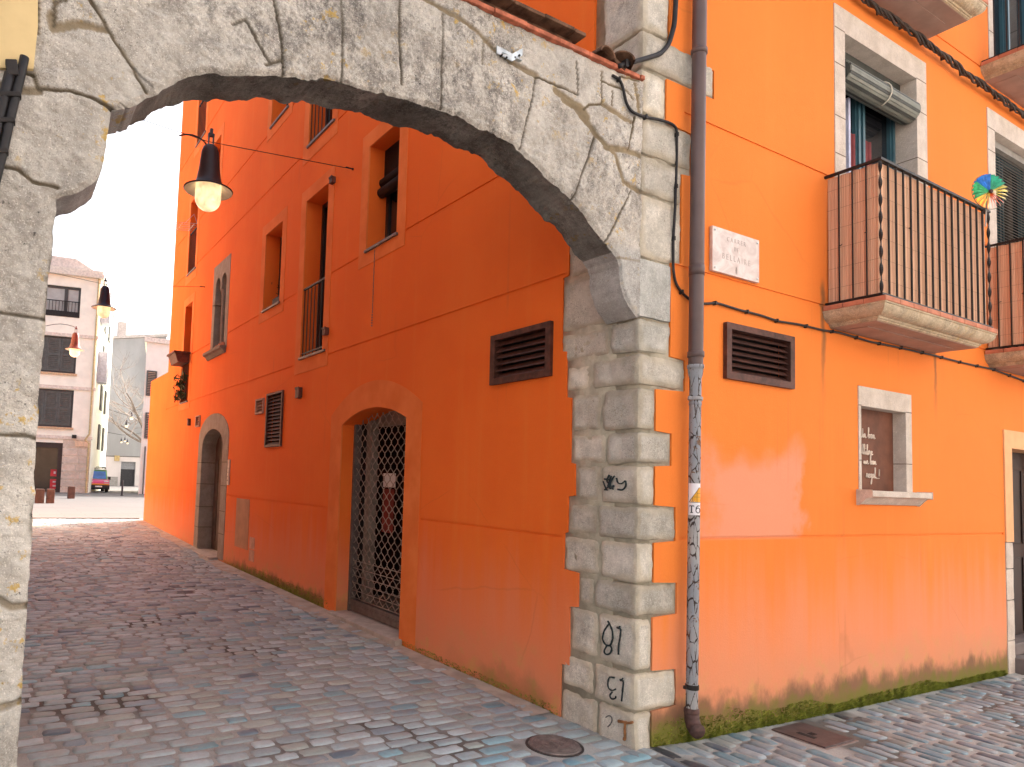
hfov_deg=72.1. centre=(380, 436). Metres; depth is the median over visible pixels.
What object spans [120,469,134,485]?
door
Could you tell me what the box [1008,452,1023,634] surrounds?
street door
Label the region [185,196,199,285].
window
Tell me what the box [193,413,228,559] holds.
side door
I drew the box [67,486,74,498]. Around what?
bollard
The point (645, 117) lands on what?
wall cable
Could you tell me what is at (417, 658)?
mortar strip
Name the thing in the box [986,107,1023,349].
window
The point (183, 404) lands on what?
window
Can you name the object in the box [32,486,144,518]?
plaza paving
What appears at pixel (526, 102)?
stone arch
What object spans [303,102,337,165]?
window
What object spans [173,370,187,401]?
potted plant
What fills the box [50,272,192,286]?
span wire
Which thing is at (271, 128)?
window
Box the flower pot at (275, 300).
[272,283,279,303]
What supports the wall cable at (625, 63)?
attached to the orange building at (439, 396)
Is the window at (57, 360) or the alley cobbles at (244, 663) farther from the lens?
the window at (57, 360)
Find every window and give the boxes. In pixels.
[37,388,73,429]
[40,335,76,375]
[45,285,80,317]
[178,292,194,410]
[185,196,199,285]
[194,100,208,157]
[203,254,230,360]
[210,122,224,181]
[258,206,287,323]
[267,100,292,141]
[294,164,335,374]
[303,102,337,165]
[358,122,408,325]
[833,3,927,303]
[856,386,932,506]
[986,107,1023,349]
[987,0,1023,57]
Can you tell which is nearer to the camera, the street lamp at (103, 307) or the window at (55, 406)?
the street lamp at (103, 307)
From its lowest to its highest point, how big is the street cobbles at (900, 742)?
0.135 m
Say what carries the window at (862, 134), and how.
in the orange building at (439, 396)
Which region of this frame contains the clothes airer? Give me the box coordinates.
[166,214,196,230]
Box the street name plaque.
[709,225,758,283]
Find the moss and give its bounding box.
[224,561,1007,746]
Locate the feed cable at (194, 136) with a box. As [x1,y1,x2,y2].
[179,134,206,144]
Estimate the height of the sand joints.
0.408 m
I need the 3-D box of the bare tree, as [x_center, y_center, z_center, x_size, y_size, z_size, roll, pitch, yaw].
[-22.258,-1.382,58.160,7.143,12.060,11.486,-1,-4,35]
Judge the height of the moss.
0.298 m
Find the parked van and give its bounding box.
[91,467,110,491]
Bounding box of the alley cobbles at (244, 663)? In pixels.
[18,519,663,766]
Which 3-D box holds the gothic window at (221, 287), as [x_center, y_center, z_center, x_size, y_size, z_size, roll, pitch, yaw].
[-3.008,-2.431,13.241,0.460,1.847,1.237,4,-4,-29]
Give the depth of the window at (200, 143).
15.55 m
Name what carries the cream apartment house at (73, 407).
on the plaza paving
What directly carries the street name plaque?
attached to the orange building at (439, 396)
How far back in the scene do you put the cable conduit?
2.65 m
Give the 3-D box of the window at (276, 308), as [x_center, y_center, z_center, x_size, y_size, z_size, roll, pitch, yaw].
[-1.564,-2.605,10.700,0.322,1.590,1.090,4,-4,-29]
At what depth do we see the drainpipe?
4.51 m
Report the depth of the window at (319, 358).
9.32 m
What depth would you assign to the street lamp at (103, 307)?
13.40 m
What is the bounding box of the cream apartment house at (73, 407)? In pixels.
[34,256,116,492]
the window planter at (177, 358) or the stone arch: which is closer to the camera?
the stone arch
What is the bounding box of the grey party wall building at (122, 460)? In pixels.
[105,321,167,486]
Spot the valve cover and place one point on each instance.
(814, 736)
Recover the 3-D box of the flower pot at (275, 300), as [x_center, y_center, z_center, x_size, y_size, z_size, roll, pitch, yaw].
[-1.525,-2.191,10.553,0.315,0.398,0.394,5,-5,-42]
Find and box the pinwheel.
[972,174,1008,226]
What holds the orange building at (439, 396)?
on the ground
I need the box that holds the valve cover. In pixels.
[771,722,859,749]
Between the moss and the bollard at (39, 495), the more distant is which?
the bollard at (39, 495)
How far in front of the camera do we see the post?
39.31 m
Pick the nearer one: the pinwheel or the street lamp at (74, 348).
the pinwheel
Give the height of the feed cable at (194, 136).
0.084 m
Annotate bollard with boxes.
[34,489,44,502]
[46,489,54,502]
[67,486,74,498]
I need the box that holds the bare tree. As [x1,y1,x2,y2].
[108,349,144,442]
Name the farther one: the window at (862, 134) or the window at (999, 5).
the window at (999, 5)
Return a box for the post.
[120,480,123,495]
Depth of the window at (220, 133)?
13.77 m
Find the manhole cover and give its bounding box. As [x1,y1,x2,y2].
[525,734,583,757]
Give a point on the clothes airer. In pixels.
(182, 226)
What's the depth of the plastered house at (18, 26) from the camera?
2.70 m
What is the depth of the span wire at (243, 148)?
7.70 m
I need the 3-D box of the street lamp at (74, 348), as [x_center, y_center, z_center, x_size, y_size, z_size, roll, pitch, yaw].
[-7.804,-2.405,17.529,0.455,0.796,0.455,4,-4,-29]
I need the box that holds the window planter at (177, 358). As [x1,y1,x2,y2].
[167,350,190,366]
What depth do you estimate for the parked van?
45.16 m
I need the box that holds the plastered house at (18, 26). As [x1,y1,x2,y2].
[0,0,37,70]
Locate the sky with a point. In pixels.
(122, 233)
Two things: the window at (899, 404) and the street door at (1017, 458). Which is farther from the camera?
the street door at (1017, 458)
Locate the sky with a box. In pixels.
[52,102,182,339]
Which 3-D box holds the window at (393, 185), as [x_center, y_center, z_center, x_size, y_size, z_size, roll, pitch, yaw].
[0.119,-2.364,7.635,0.322,2.322,1.040,4,-4,-29]
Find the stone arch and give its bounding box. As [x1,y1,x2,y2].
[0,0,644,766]
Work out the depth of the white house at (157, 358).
44.55 m
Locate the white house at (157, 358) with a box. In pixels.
[138,337,169,493]
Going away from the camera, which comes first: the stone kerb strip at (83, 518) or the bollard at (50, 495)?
the stone kerb strip at (83, 518)
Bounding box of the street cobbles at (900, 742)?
[624,676,1023,766]
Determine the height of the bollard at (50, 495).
0.584 m
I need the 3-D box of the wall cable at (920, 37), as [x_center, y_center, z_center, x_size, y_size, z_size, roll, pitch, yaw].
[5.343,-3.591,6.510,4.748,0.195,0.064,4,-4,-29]
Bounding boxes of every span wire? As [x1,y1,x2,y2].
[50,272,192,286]
[143,120,348,168]
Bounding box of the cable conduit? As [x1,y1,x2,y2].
[0,54,28,182]
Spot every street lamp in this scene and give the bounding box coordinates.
[65,326,83,356]
[91,278,115,317]
[183,128,232,211]
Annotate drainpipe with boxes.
[683,0,707,738]
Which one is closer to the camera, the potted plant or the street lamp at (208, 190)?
the street lamp at (208, 190)
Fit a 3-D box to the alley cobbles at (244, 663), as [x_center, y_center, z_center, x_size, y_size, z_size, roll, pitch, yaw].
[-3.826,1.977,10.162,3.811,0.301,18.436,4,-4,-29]
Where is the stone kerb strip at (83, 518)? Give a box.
[33,517,138,518]
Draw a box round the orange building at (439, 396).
[143,0,1023,749]
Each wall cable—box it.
[611,74,1023,381]
[618,0,677,68]
[861,0,1023,118]
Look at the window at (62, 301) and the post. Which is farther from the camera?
the window at (62, 301)
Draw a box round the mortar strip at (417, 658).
[135,520,549,715]
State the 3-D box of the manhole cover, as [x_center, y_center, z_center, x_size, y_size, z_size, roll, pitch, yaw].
[1.072,1.917,4.244,0.356,0.034,0.356,4,-4,-29]
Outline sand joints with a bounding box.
[17,519,1023,766]
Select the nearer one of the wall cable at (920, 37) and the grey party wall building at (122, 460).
the wall cable at (920, 37)

